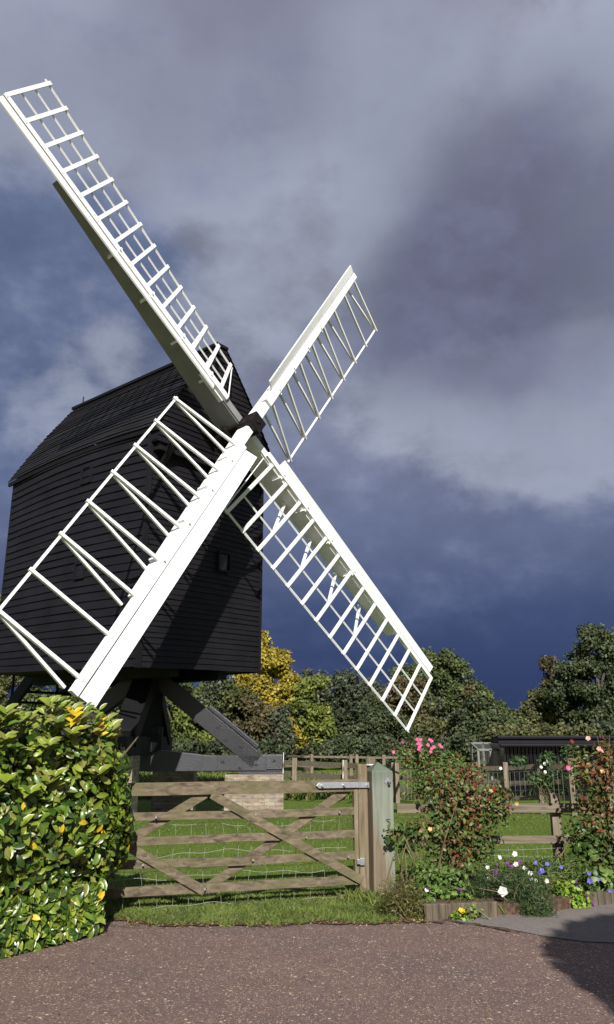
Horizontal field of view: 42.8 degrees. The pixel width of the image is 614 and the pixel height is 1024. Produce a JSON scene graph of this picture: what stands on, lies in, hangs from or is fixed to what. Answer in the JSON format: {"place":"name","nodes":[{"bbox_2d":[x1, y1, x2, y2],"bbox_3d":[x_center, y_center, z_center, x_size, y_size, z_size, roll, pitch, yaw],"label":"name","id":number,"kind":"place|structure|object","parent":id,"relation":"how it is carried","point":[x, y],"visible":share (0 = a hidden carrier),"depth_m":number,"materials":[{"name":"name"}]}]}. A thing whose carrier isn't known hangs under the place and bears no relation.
{"place":"outdoors","nodes":[
{"label":"outdoors","id":0,"kind":"place"},
{"bbox_2d":[0,920,613,1023],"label":"drive","id":1,"kind":"structure","parent":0,"point":[476,974],"depth_m":5.40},
{"bbox_2d":[18,916,607,1014],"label":"leaf litter","id":2,"kind":"object","parent":1,"relation":"on","point":[260,924],"visible":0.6,"depth_m":6.91,"materials":[{"name":"brown plant"}]},
{"bbox_2d":[106,918,520,932],"bbox_3d":[-0.536,3.655,7.000,4.724,0.001,0.488,-1,-16,4],"label":"soil strip","id":3,"kind":"object","parent":1,"relation":"on","point":[442,921],"visible":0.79,"depth_m":6.92,"materials":[{"name":"brown soil"}]},
{"bbox_2d":[0,0,613,721],"label":"sky","id":4,"kind":"structure","parent":0,"point":[457,155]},
{"bbox_2d":[68,770,597,799],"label":"field grass","id":5,"kind":"structure","parent":0,"point":[201,776],"depth_m":26.16,"materials":[{"name":"green plant"}]},
{"bbox_2d":[435,718,613,761],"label":"ivy bush","id":6,"kind":"object","parent":5,"relation":"on","point":[461,740],"visible":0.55,"depth_m":34.35,"materials":[{"name":"green plant"}]},
{"bbox_2d":[107,761,612,925],"bbox_3d":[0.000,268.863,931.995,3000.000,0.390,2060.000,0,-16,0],"label":"lawn","id":7,"kind":"structure","parent":0,"point":[146,803],"depth_m":10.94,"materials":[{"name":"green plant"}]},
{"bbox_2d":[0,591,9,686],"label":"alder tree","id":8,"kind":"object","parent":7,"relation":"on","point":[1,676],"visible":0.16,"depth_m":45.32,"materials":[{"name":"green plant"}]},
{"bbox_2d":[0,675,86,730],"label":"tree","id":9,"kind":"object","parent":7,"relation":"on","point":[4,691],"visible":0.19,"depth_m":42.10,"materials":[{"name":"green plant"}]},
{"bbox_2d":[0,695,138,959],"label":"laurel hedge","id":10,"kind":"object","parent":7,"relation":"on","point":[55,875],"visible":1,"depth_m":6.51,"materials":[{"name":"green plant"}]},
{"bbox_2d":[69,756,139,811],"bbox_3d":[-3.631,5.080,14.059,1.089,1.345,0.747,0,-16,0],"label":"gate post","id":11,"kind":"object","parent":7,"relation":"on","point":[134,767],"depth_m":14.05,"materials":[{"name":"wood"}]},
{"bbox_2d":[102,687,122,724],"bbox_3d":[-9.522,10.336,38.636,3.886,5.328,2.784,0,-16,0],"label":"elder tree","id":12,"kind":"object","parent":7,"relation":"on","point":[116,709],"visible":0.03,"depth_m":38.13,"materials":[{"name":"green plant"}]},
{"bbox_2d":[151,751,197,811],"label":"brick pier","id":13,"kind":"structure","parent":7,"relation":"on","point":[163,803],"depth_m":18.49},
{"bbox_2d":[0,79,432,773],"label":"windmill","id":14,"kind":"object","parent":13,"relation":"on","point":[134,561],"visible":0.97,"depth_m":16.56,"materials":[{"name":"black wood"}]},
{"bbox_2d":[165,683,217,754],"bbox_3d":[-6.264,10.397,38.553,3.991,5.165,2.489,-4,-17,15],"label":"sycamore tree","id":15,"kind":"object","parent":7,"relation":"on","point":[182,725],"visible":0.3,"depth_m":38.18,"materials":[{"name":"green plant"}]},
{"bbox_2d":[169,675,248,772],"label":"hazel tree","id":16,"kind":"object","parent":7,"relation":"on","point":[206,694],"visible":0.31,"depth_m":40.21,"materials":[{"name":"green plant"}]},
{"bbox_2d":[172,736,290,757],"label":"blackthorn bush","id":17,"kind":"object","parent":7,"relation":"on","point":[215,747],"visible":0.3,"depth_m":34.23,"materials":[{"name":"green plant"}]},
{"bbox_2d":[224,773,283,810],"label":"brick pier","id":18,"kind":"structure","parent":7,"relation":"on","point":[261,801],"depth_m":16.11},
{"bbox_2d":[219,683,302,753],"bbox_3d":[-2.405,10.963,39.508,4.376,4.602,2.846,0,-16,0],"label":"hawthorn tree","id":19,"kind":"object","parent":7,"relation":"on","point":[259,724],"visible":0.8,"depth_m":39.03,"materials":[{"name":"green plant"}]},
{"bbox_2d":[3,709,522,761],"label":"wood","id":20,"kind":"object","parent":7,"relation":"on","point":[461,752],"depth_m":56.26,"materials":[{"name":"green plant"}]},
{"bbox_2d":[104,889,423,927],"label":"verge grass","id":21,"kind":"structure","parent":7,"relation":"on","point":[262,911],"depth_m":7.41,"materials":[{"name":"green plant"}]},
{"bbox_2d":[232,630,300,732],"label":"ash tree","id":22,"kind":"object","parent":7,"relation":"on","point":[275,663],"visible":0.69,"depth_m":44.43,"materials":[{"name":"yellow plant"}]},
{"bbox_2d":[282,674,338,771],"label":"field maple","id":23,"kind":"object","parent":7,"relation":"on","point":[314,721],"visible":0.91,"depth_m":41.17,"materials":[{"name":"green plant"}]},
{"bbox_2d":[282,758,395,801],"bbox_3d":[0.370,8.703,25.545,0.436,1.250,8.644,9,-19,-30],"label":"paddock fence","id":24,"kind":"object","parent":7,"relation":"on","point":[294,763],"visible":0.38,"depth_m":25.56,"materials":[{"name":"brown wood"}]},
{"bbox_2d":[301,667,383,762],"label":"oak tree","id":25,"kind":"object","parent":7,"relation":"on","point":[351,688],"visible":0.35,"depth_m":47.99,"materials":[{"name":"green plant"}]},
{"bbox_2d":[282,754,426,775],"bbox_3d":[1.734,10.213,30.865,6.032,1.280,0.227,-6,-17,19],"label":"paddock fence","id":26,"kind":"object","parent":7,"relation":"on","point":[356,757],"visible":0.36,"depth_m":31.02,"materials":[{"name":"brown wood"}]},
{"bbox_2d":[288,731,437,770],"bbox_3d":[2.726,11.059,36.290,7.270,1.776,1.977,0,-16,0],"label":"bramble bush","id":27,"kind":"object","parent":7,"relation":"on","point":[368,746],"visible":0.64,"depth_m":36.13,"materials":[{"name":"green plant"}]},
{"bbox_2d":[366,757,375,767],"bbox_3d":[1.903,7.973,23.305,0.315,1.320,0.315,0,-16,0],"label":"short post","id":28,"kind":"object","parent":7,"relation":"on","point":[370,761],"visible":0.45,"depth_m":23.34,"materials":[{"name":"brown wood"}]},
{"bbox_2d":[332,688,415,763],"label":"holly tree","id":29,"kind":"object","parent":7,"relation":"on","point":[370,717],"visible":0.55,"depth_m":42.73,"materials":[{"name":"green plant"}]},
{"bbox_2d":[366,762,395,895],"bbox_3d":[0.765,3.466,8.169,0.236,1.640,0.313,5,-17,-16],"label":"gate post","id":30,"kind":"object","parent":7,"relation":"on","point":[380,794],"visible":0.64,"depth_m":8.14,"materials":[{"name":"wood"}]},
{"bbox_2d":[82,764,369,911],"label":"field gate","id":31,"kind":"structure","parent":30,"relation":"attached to","point":[358,855],"depth_m":7.83,"materials":[{"name":"brown wood"}]},
{"bbox_2d":[371,870,428,919],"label":"heather bush","id":32,"kind":"object","parent":7,"relation":"on","point":[397,907],"visible":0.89,"depth_m":7.21,"materials":[{"name":"green plant"}]},
{"bbox_2d":[379,674,446,768],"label":"beech tree","id":33,"kind":"object","parent":7,"relation":"on","point":[422,723],"visible":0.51,"depth_m":44.98,"materials":[{"name":"green plant"}]},
{"bbox_2d":[333,886,504,915],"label":"tall grass","id":34,"kind":"structure","parent":7,"relation":"on","point":[372,898],"depth_m":7.78,"materials":[{"name":"green plant"}]},
{"bbox_2d":[392,738,469,813],"bbox_3d":[2.799,5.902,17.546,1.866,1.640,0.853,0,-16,0],"label":"pink rose","id":35,"kind":"object","parent":7,"relation":"on","point":[424,759],"visible":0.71,"depth_m":17.49,"materials":[{"name":"green plant"}]},
{"bbox_2d":[388,646,493,762],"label":"horse chestnut","id":36,"kind":"object","parent":7,"relation":"on","point":[445,691],"visible":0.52,"depth_m":51.85,"materials":[{"name":"green plant"}]},
{"bbox_2d":[424,901,497,920],"bbox_3d":[1.414,3.703,7.178,0.707,0.239,0.082,3,-16,-10],"label":"log edging","id":37,"kind":"object","parent":7,"relation":"on","point":[437,911],"visible":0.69,"depth_m":7.16,"materials":[{"name":"brown wood"}]},
{"bbox_2d":[470,742,495,793],"bbox_3d":[5.590,7.952,24.248,0.802,1.580,1.060,0,-16,0],"label":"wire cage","id":38,"kind":"object","parent":7,"relation":"on","point":[482,747],"visible":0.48,"depth_m":24.17,"materials":[{"name":"white metal"}]},
{"bbox_2d":[446,681,524,757],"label":"crab apple tree","id":39,"kind":"object","parent":7,"relation":"on","point":[475,714],"visible":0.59,"depth_m":47.83,"materials":[{"name":"green plant"}]},
{"bbox_2d":[390,873,596,914],"bbox_3d":[3.638,4.020,8.322,5.965,0.160,1.434,3,-16,-11],"label":"flower bed","id":40,"kind":"object","parent":7,"relation":"on","point":[562,904],"visible":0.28,"depth_m":7.47,"materials":[{"name":"soil"}]},
{"bbox_2d":[383,815,437,890],"bbox_3d":[1.049,3.471,7.965,0.550,0.728,0.354,0,-16,0],"label":"rose bush","id":41,"kind":"object","parent":40,"relation":"on","point":[416,829],"visible":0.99,"depth_m":7.96,"materials":[{"name":"green plant"}]},
{"bbox_2d":[407,859,477,901],"bbox_3d":[1.308,3.572,7.610,0.656,0.352,0.547,0,-16,0],"label":"geranium plant","id":42,"kind":"object","parent":40,"relation":"on","point":[446,883],"visible":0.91,"depth_m":7.57,"materials":[{"name":"green plant"}]},
{"bbox_2d":[412,757,518,881],"bbox_3d":[1.646,3.230,8.169,1.094,1.306,0.629,0,-16,0],"label":"rose bush","id":43,"kind":"object","parent":40,"relation":"on","point":[456,834],"visible":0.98,"depth_m":8.12,"materials":[{"name":"green plant"}]},
{"bbox_2d":[498,886,507,902],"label":"flower","id":44,"kind":"object","parent":40,"relation":"on","point":[503,891],"visible":1,"depth_m":7.30,"materials":[{"name":"white plant"}]},
{"bbox_2d":[396,793,613,882],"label":"rail fence","id":45,"kind":"object","parent":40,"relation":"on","point":[554,807],"visible":0.29,"depth_m":8.56,"materials":[{"name":"brown wood"}]},
{"bbox_2d":[461,862,561,918],"bbox_3d":[1.943,3.595,7.509,0.986,0.456,0.552,-9,-18,28],"label":"juniper bush","id":46,"kind":"object","parent":40,"relation":"on","point":[483,888],"visible":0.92,"depth_m":7.44,"materials":[{"name":"green plant"}]},
{"bbox_2d":[470,849,592,892],"bbox_3d":[2.272,3.622,7.919,1.245,0.403,0.507,0,-16,0],"label":"aster plant","id":47,"kind":"object","parent":40,"relation":"on","point":[551,867],"visible":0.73,"depth_m":7.91,"materials":[{"name":"green plant"}]},
{"bbox_2d":[552,876,593,908],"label":"lime plant","id":48,"kind":"object","parent":40,"relation":"on","point":[578,901],"visible":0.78,"depth_m":7.62,"materials":[{"name":"green plant"}]},
{"bbox_2d":[560,735,613,886],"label":"rose bush","id":49,"kind":"object","parent":40,"relation":"on","point":[603,822],"visible":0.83,"depth_m":8.22,"materials":[{"name":"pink plant"}]},
{"bbox_2d":[566,824,613,890],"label":"shrub","id":50,"kind":"object","parent":40,"relation":"on","point":[604,873],"visible":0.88,"depth_m":7.99,"materials":[{"name":"green plant"}]},
{"bbox_2d":[587,878,592,890],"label":"flower","id":51,"kind":"object","parent":40,"relation":"on","point":[589,881],"visible":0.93,"depth_m":7.79,"materials":[{"name":"blue plant"}]},
{"bbox_2d":[580,880,613,899],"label":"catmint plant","id":52,"kind":"object","parent":40,"relation":"on","point":[595,887],"visible":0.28,"depth_m":7.86,"materials":[{"name":"green plant"}]},
{"bbox_2d":[394,758,613,815],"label":"paddock fence","id":53,"kind":"object","parent":7,"relation":"on","point":[506,783],"visible":0.4,"depth_m":17.85,"materials":[{"name":"brown wood"}]},
{"bbox_2d":[499,743,574,813],"bbox_3d":[5.015,5.785,17.061,1.744,1.493,0.622,0,-16,0],"label":"climbing rose","id":54,"kind":"object","parent":7,"relation":"on","point":[545,760],"visible":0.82,"depth_m":17.04,"materials":[{"name":"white plant"}]},
{"bbox_2d":[518,655,574,728],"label":"rowan tree","id":55,"kind":"object","parent":7,"relation":"on","point":[537,713],"visible":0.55,"depth_m":48.15,"materials":[{"name":"green plant"}]},
{"bbox_2d":[485,735,613,795],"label":"shed","id":56,"kind":"structure","parent":7,"relation":"on","point":[527,746],"depth_m":22.82,"materials":[{"name":"black wood"}]},
{"bbox_2d":[544,622,613,734],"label":"turkey oak","id":57,"kind":"object","parent":7,"relation":"on","point":[595,702],"visible":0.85,"depth_m":46.48,"materials":[{"name":"green plant"}]},
{"bbox_2d":[584,889,613,905],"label":"log edging","id":58,"kind":"object","parent":7,"relation":"on","point":[603,896],"visible":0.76,"depth_m":7.72,"materials":[{"name":"brown wood"}]},
{"bbox_2d":[451,904,613,941],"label":"path","id":59,"kind":"structure","parent":0,"point":[593,924],"depth_m":6.94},
{"bbox_2d":[451,903,490,920],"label":"primrose plant","id":60,"kind":"object","parent":59,"relation":"on","point":[458,916],"visible":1,"depth_m":7.09,"materials":[{"name":"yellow plant"}]}
]}

